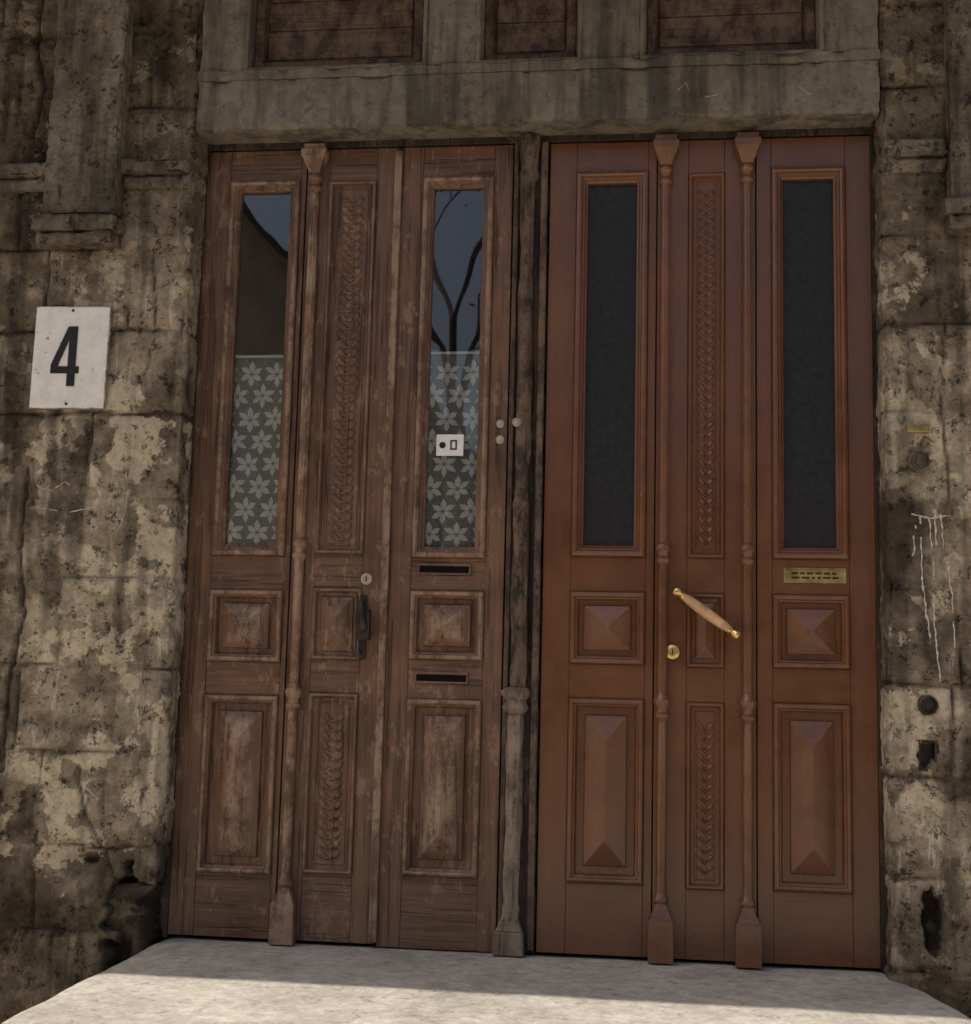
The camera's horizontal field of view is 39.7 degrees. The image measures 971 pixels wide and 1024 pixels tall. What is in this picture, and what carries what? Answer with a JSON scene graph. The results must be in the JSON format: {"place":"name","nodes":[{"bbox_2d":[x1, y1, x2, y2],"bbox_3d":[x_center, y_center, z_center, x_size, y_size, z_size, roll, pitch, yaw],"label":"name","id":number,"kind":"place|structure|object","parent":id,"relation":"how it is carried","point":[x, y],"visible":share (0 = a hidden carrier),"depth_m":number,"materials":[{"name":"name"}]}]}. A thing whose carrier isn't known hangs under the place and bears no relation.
{"place":"outdoors","nodes":[
{"label":"outdoors","id":0,"kind":"place"},
{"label":"pavement","id":1,"kind":"structure","parent":0,"visible":0},
{"bbox_2d":[0,0,209,1023],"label":"wall","id":2,"kind":"structure","parent":1,"relation":"on","point":[92,611],"depth_m":5.12,"materials":[{"name":"stone"}]},
{"bbox_2d":[0,177,44,192],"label":"string","id":3,"kind":"object","parent":2,"relation":"attached to","point":[20,185],"visible":0.81,"depth_m":5.32,"materials":[{"name":"stone"}]},
{"bbox_2d":[0,162,45,179],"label":"string","id":4,"kind":"object","parent":2,"relation":"attached to","point":[22,171],"visible":0.94,"depth_m":5.32,"materials":[{"name":"stone"}]},
{"bbox_2d":[29,306,112,409],"bbox_3d":[-1.608,-0.599,5.202,0.304,0.406,0.023,1,-7,7],"label":"house number sign","id":5,"kind":"object","parent":2,"relation":"attached to","point":[70,362],"visible":1,"depth_m":5.19,"materials":[{"name":"white metal"}]},
{"bbox_2d":[31,214,125,236],"bbox_3d":[-1.587,-1.117,5.249,0.345,0.062,0.130,0,-8,7],"label":"stone molding","id":6,"kind":"object","parent":2,"relation":"attached to","point":[72,223],"visible":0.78,"depth_m":5.19,"materials":[{"name":"grey stone"}]},
{"bbox_2d":[36,230,120,250],"bbox_3d":[-1.585,-1.059,5.252,0.313,0.049,0.108,0,-8,7],"label":"stone molding","id":7,"kind":"object","parent":2,"relation":"attached to","point":[93,239],"visible":1,"depth_m":5.21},
{"bbox_2d":[36,474,126,799],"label":"lime scratches","id":8,"kind":"object","parent":2,"relation":"attached to","point":[75,511],"visible":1,"depth_m":5.14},
{"bbox_2d":[42,0,134,217],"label":"pilaster","id":9,"kind":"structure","parent":2,"relation":"attached to","point":[89,109],"depth_m":5.29,"materials":[{"name":"grey stone"}]},
{"bbox_2d":[120,159,194,175],"bbox_3d":[-1.286,-1.349,5.274,0.280,0.057,0.068,0,-8,7],"label":"string","id":10,"kind":"object","parent":2,"relation":"attached to","point":[158,167],"visible":1,"depth_m":5.25,"materials":[{"name":"stone"}]},
{"bbox_2d":[123,174,192,189],"bbox_3d":[-1.286,-1.292,5.277,0.280,0.052,0.048,0,-8,7],"label":"string","id":11,"kind":"object","parent":2,"relation":"attached to","point":[156,182],"visible":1,"depth_m":5.26,"materials":[{"name":"stone"}]},
{"bbox_2d":[159,123,887,972],"bbox_3d":[0.144,0.047,5.086,2.670,3.140,0.065,0,-8,7],"label":"door frame","id":12,"kind":"object","parent":2,"relation":"attached to","point":[555,139],"visible":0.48,"depth_m":5.12,"materials":[{"name":"brown wood"}]},
{"bbox_2d":[168,152,307,934],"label":"leaf stiles","id":13,"kind":"object","parent":12,"relation":"attached to","point":[187,791],"visible":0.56,"depth_m":5.19,"materials":[{"name":"brown wood"}]},
{"bbox_2d":[193,150,302,938],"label":"leaf rails","id":14,"kind":"object","parent":13,"relation":"attached to","point":[236,905],"visible":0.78,"depth_m":5.11,"materials":[{"name":"brown wood"}]},
{"bbox_2d":[227,354,283,544],"bbox_3d":[-0.899,-0.219,5.264,0.277,0.823,0.027,0,-8,7],"label":"lace curtain","id":15,"kind":"object","parent":13,"relation":"hanging from","point":[253,485],"visible":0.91,"depth_m":5.27,"materials":[{"name":"fabric"}]},
{"bbox_2d":[196,180,301,874],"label":"leaf panel mouldings","id":16,"kind":"object","parent":12,"relation":"attached to","point":[237,788],"visible":1,"depth_m":5.12,"materials":[{"name":"brown wood"}]},
{"bbox_2d":[376,145,514,951],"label":"leaf stiles","id":17,"kind":"object","parent":12,"relation":"attached to","point":[392,801],"visible":0.85,"depth_m":5.08,"materials":[{"name":"brown wood"}]},
{"bbox_2d":[400,145,495,950],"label":"leaf rails","id":18,"kind":"object","parent":17,"relation":"attached to","point":[438,913],"visible":0.91,"depth_m":5.00,"materials":[{"name":"brown wood"}]},
{"bbox_2d":[414,563,471,683],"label":"letter slots","id":19,"kind":"object","parent":18,"relation":"attached to","point":[441,677],"visible":1,"depth_m":5.03,"materials":[{"name":"black metal"}]},
{"bbox_2d":[401,175,494,878],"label":"leaf panel mouldings","id":20,"kind":"object","parent":17,"relation":"attached to","point":[441,809],"visible":1,"depth_m":5.02,"materials":[{"name":"brown wood"}]},
{"bbox_2d":[536,141,656,957],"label":"leaf stiles","id":21,"kind":"object","parent":12,"relation":"attached to","point":[552,833],"visible":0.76,"depth_m":5.02,"materials":[{"name":"paint"}]},
{"bbox_2d":[565,142,648,956],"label":"leaf rails","id":22,"kind":"object","parent":21,"relation":"attached to","point":[603,919],"visible":0.9,"depth_m":4.94,"materials":[{"name":"brown wood"}]},
{"bbox_2d":[566,170,648,884],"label":"leaf panel mouldings","id":23,"kind":"object","parent":21,"relation":"attached to","point":[605,787],"visible":1,"depth_m":4.95,"materials":[{"name":"brown wood"}]},
{"bbox_2d":[652,139,756,961],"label":"stiles","id":24,"kind":"object","parent":12,"relation":"attached to","point":[676,683],"visible":0.52,"depth_m":4.96,"materials":[{"name":"paint"}]},
{"bbox_2d":[648,134,678,963],"bbox_3d":[0.658,0.079,4.968,0.098,3.064,0.082,0,-8,7],"label":"colonette","id":25,"kind":"object","parent":24,"relation":"attached to","point":[660,920],"visible":1,"depth_m":4.94,"materials":[{"name":"paint"}]},
{"bbox_2d":[667,644,680,659],"bbox_3d":[0.685,0.513,4.921,0.059,0.059,0.018,0,-8,7],"label":"lock cylinder","id":26,"kind":"object","parent":24,"relation":"attached to","point":[674,652],"visible":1,"depth_m":4.91,"materials":[{"name":"gold metal"}]},
{"bbox_2d":[685,173,724,890],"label":"panel mouldings","id":27,"kind":"object","parent":24,"relation":"attached to","point":[705,643],"visible":0.93,"depth_m":4.99,"materials":[{"name":"paint"}]},
{"bbox_2d":[697,190,713,875],"bbox_3d":[0.817,0.036,4.986,0.058,2.560,0.017,0,-8,7],"label":"carving","id":28,"kind":"object","parent":27,"relation":"attached to","point":[702,540],"visible":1,"depth_m":5.02,"materials":[{"name":"paint"}]},
{"bbox_2d":[685,140,724,960],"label":"rails","id":29,"kind":"object","parent":24,"relation":"attached to","point":[704,924],"visible":0.88,"depth_m":4.90,"materials":[{"name":"paint"}]},
{"bbox_2d":[672,587,740,639],"bbox_3d":[0.804,0.370,4.889,0.249,0.191,0.079,0,-8,7],"label":"door handle","id":30,"kind":"structure","parent":24,"relation":"attached to","point":[706,612],"depth_m":4.86,"materials":[{"name":"gold metal"}]},
{"bbox_2d":[734,132,761,968],"bbox_3d":[0.963,0.081,4.930,0.098,3.064,0.082,0,-8,7],"label":"colonette","id":31,"kind":"object","parent":24,"relation":"attached to","point":[748,937],"visible":1,"depth_m":4.90,"materials":[{"name":"paint"}]},
{"bbox_2d":[584,181,835,547],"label":"dark glass panes","id":32,"kind":"object","parent":12,"relation":"attached to","point":[809,432],"visible":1,"depth_m":5.08,"materials":[{"name":"black glass"}]},
{"bbox_2d":[755,136,880,968],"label":"leaf stiles","id":33,"kind":"object","parent":12,"relation":"attached to","point":[865,793],"visible":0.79,"depth_m":4.91,"materials":[{"name":"paint"}]},
{"bbox_2d":[771,166,852,893],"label":"leaf panel mouldings","id":34,"kind":"object","parent":33,"relation":"attached to","point":[812,805],"visible":1,"depth_m":4.86,"materials":[{"name":"brown wood"}]},
{"bbox_2d":[783,567,846,583],"bbox_3d":[1.202,0.232,4.901,0.225,0.057,0.006,0,-8,7],"label":"name plate","id":35,"kind":"object","parent":34,"relation":"attached to","point":[816,575],"visible":1,"depth_m":4.90,"materials":[{"name":"gold metal"}]},
{"bbox_2d":[771,137,853,966],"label":"leaf rails","id":36,"kind":"object","parent":33,"relation":"attached to","point":[814,929],"visible":0.93,"depth_m":4.84,"materials":[{"name":"brown wood"}]},
{"label":"wooden double door","id":37,"kind":"object","parent":12,"relation":"attached to","visible":0},
{"bbox_2d":[436,434,463,455],"bbox_3d":[-0.137,-0.257,5.155,0.105,0.083,0.003,0,-8,7],"label":"pane sticker","id":38,"kind":"object","parent":37,"relation":"attached to","point":[449,444],"visible":1,"depth_m":5.16,"materials":[{"name":"paper"}]},
{"bbox_2d":[425,349,479,546],"bbox_3d":[-0.126,-0.217,5.169,0.270,0.833,0.027,0,-8,7],"label":"lace curtain","id":39,"kind":"object","parent":37,"relation":"hanging from","point":[451,480],"visible":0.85,"depth_m":5.17,"materials":[{"name":"fabric"}]},
{"bbox_2d":[2,936,970,1023],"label":"entrance doorstep","id":40,"kind":"object","parent":1,"relation":"on","point":[185,980],"visible":1,"depth_m":4.27,"materials":[{"name":"concrete"}]},
{"bbox_2d":[268,143,328,945],"bbox_3d":[-0.710,0.067,5.137,0.098,3.064,0.082,0,-8,7],"label":"colonette","id":41,"kind":"object","parent":40,"relation":"on","point":[283,904],"visible":1,"depth_m":5.11,"materials":[{"name":"brown wood"}]},
{"bbox_2d":[299,149,377,942],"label":"rails","id":42,"kind":"object","parent":40,"relation":"on","point":[325,914],"visible":0.97,"depth_m":5.07,"materials":[{"name":"brown wood"}]},
{"bbox_2d":[277,148,400,943],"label":"stiles","id":43,"kind":"object","parent":40,"relation":"on","point":[362,842],"visible":0.61,"depth_m":5.13,"materials":[{"name":"brown wood"}]},
{"bbox_2d":[302,180,376,874],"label":"panel mouldings","id":44,"kind":"object","parent":43,"relation":"attached to","point":[333,623],"visible":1,"depth_m":5.15,"materials":[{"name":"brown wood"}]},
{"bbox_2d":[317,197,363,859],"bbox_3d":[-0.555,0.023,5.156,0.089,2.563,0.017,0,-8,7],"label":"carving","id":45,"kind":"object","parent":44,"relation":"attached to","point":[337,785],"visible":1,"depth_m":5.19,"materials":[{"name":"brown wood"}]},
{"bbox_2d":[355,595,371,658],"bbox_3d":[-0.464,0.430,5.045,0.060,0.240,0.071,0,-8,7],"label":"door lock and lever","id":46,"kind":"object","parent":43,"relation":"attached to","point":[363,626],"visible":1,"depth_m":5.03,"materials":[{"name":"metal"}]},
{"bbox_2d":[361,573,372,584],"bbox_3d":[-0.451,0.254,5.095,0.045,0.045,0.017,0,-8,7],"label":"lock cylinder","id":47,"kind":"object","parent":43,"relation":"attached to","point":[366,578],"visible":1,"depth_m":5.09,"materials":[{"name":"grey metal"}]},
{"bbox_2d":[368,150,402,942],"bbox_3d":[-0.377,0.073,5.110,0.030,3.030,0.016,0,-8,7],"label":"meeting strip","id":48,"kind":"object","parent":40,"relation":"on","point":[379,734],"visible":1,"depth_m":5.09,"materials":[{"name":"brown wood"}]},
{"bbox_2d":[492,133,550,956],"bbox_3d":[0.140,0.066,5.048,0.148,3.087,0.116,0,-8,7],"label":"carved door post","id":49,"kind":"object","parent":40,"relation":"on","point":[514,933],"visible":1,"depth_m":5.02,"materials":[{"name":"brown wood"}]},
{"bbox_2d":[496,419,504,427],"bbox_3d":[0.056,-0.337,5.111,0.035,0.035,0.020,0,-8,7],"label":"doorbell","id":50,"kind":"object","parent":49,"relation":"attached to","point":[500,423],"visible":1,"depth_m":5.11,"materials":[{"name":"grey plastic"}]},
{"bbox_2d":[496,435,504,443],"bbox_3d":[0.055,-0.276,5.103,0.035,0.035,0.020,0,-8,7],"label":"doorbell","id":51,"kind":"object","parent":49,"relation":"attached to","point":[500,439],"visible":1,"depth_m":5.10,"materials":[{"name":"grey plastic"}]},
{"bbox_2d":[512,417,521,426],"bbox_3d":[0.118,-0.341,5.072,0.037,0.037,0.020,0,-8,7],"label":"doorbell","id":52,"kind":"object","parent":49,"relation":"attached to","point":[516,421],"visible":1,"depth_m":5.07,"materials":[{"name":"grey plastic"}]},
{"bbox_2d":[196,60,879,144],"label":"lintel beam","id":53,"kind":"structure","parent":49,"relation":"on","point":[841,94],"depth_m":5.13,"materials":[{"name":"grey stone"}]},
{"bbox_2d":[200,0,257,71],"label":"transom mullion","id":54,"kind":"object","parent":53,"relation":"on","point":[224,32],"visible":0.64,"depth_m":5.32},
{"bbox_2d":[427,0,476,65],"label":"transom mullion","id":55,"kind":"object","parent":53,"relation":"on","point":[451,35],"visible":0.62,"depth_m":5.21},
{"bbox_2d":[244,0,823,70],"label":"transom panels","id":56,"kind":"object","parent":53,"relation":"on","point":[284,35],"visible":0.94,"depth_m":5.24,"materials":[{"name":"brown wood"}]},
{"bbox_2d":[198,49,879,82],"bbox_3d":[0.175,-1.694,5.235,2.616,0.038,0.203,0,-8,7],"label":"lintel ledge","id":57,"kind":"object","parent":53,"relation":"attached to","point":[816,57],"visible":0.35,"depth_m":5.13,"materials":[{"name":"grey stone"}]},
{"bbox_2d":[582,0,639,58],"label":"transom mullion","id":58,"kind":"object","parent":53,"relation":"on","point":[611,28],"visible":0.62,"depth_m":5.13},
{"bbox_2d":[824,0,877,52],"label":"transom mullion","id":59,"kind":"object","parent":53,"relation":"on","point":[849,25],"visible":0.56,"depth_m":5.02},
{"bbox_2d":[873,0,970,1018],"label":"wall","id":60,"kind":"structure","parent":1,"relation":"on","point":[922,261],"depth_m":4.76,"materials":[{"name":"stone"}]},
{"bbox_2d":[881,138,947,160],"bbox_3d":[1.570,-1.325,4.921,0.227,0.057,0.068,0,-8,7],"label":"string","id":61,"kind":"object","parent":60,"relation":"attached to","point":[910,148],"visible":1,"depth_m":4.89,"materials":[{"name":"stone"}]},
{"bbox_2d":[882,157,946,172],"bbox_3d":[1.570,-1.269,4.923,0.227,0.052,0.048,0,-8,7],"label":"string","id":62,"kind":"object","parent":60,"relation":"attached to","point":[906,165],"visible":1,"depth_m":4.91,"materials":[{"name":"stone"}]},
{"bbox_2d":[906,424,929,433],"bbox_3d":[1.544,-0.297,4.795,0.078,0.030,0.030,0,-8,7],"label":"name label","id":63,"kind":"object","parent":60,"relation":"attached to","point":[919,428],"visible":1,"depth_m":4.78,"materials":[{"name":"gold metal"}]},
{"bbox_2d":[907,451,929,472],"bbox_3d":[1.537,-0.179,4.761,0.076,0.076,0.027,0,-8,7],"label":"doorbell","id":64,"kind":"object","parent":60,"relation":"attached to","point":[918,461],"visible":1,"depth_m":4.76,"materials":[{"name":"metal"}]},
{"bbox_2d":[917,740,937,770],"bbox_3d":[1.532,0.844,4.664,0.066,0.107,0.050,0,-8,7],"label":"vent box","id":65,"kind":"object","parent":60,"relation":"on","point":[924,753],"visible":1,"depth_m":4.66,"materials":[{"name":"metal"}]},
{"bbox_2d":[918,696,937,714],"bbox_3d":[1.535,0.671,4.660,0.067,0.067,0.023,0,-8,7],"label":"doorbell","id":66,"kind":"object","parent":60,"relation":"attached to","point":[927,705],"visible":1,"depth_m":4.66,"materials":[{"name":"metal"}]},
{"bbox_2d":[911,514,954,681],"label":"lime drips","id":67,"kind":"object","parent":60,"relation":"attached to","point":[940,516],"visible":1,"depth_m":4.73,"materials":[{"name":"white paint"}]},
{"bbox_2d":[939,196,970,221],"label":"stone molding","id":68,"kind":"object","parent":60,"relation":"attached to","point":[956,206],"visible":0.87,"depth_m":4.78,"materials":[{"name":"grey stone"}]},
{"bbox_2d":[943,0,970,197],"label":"pilaster","id":69,"kind":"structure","parent":60,"relation":"attached to","point":[957,37],"depth_m":4.88,"materials":[{"name":"grey stone"}]},
{"bbox_2d":[944,214,970,235],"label":"corbel right foot","id":70,"kind":"object","parent":60,"relation":"attached to","point":[958,225],"visible":1,"depth_m":4.80},
{"label":"ground","id":71,"kind":"structure","parent":0,"visible":0},
{"bbox_2d":[161,0,879,970],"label":"entrance hall","id":72,"kind":"structure","parent":71,"relation":"on","point":[457,272],"depth_m":6.71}
]}

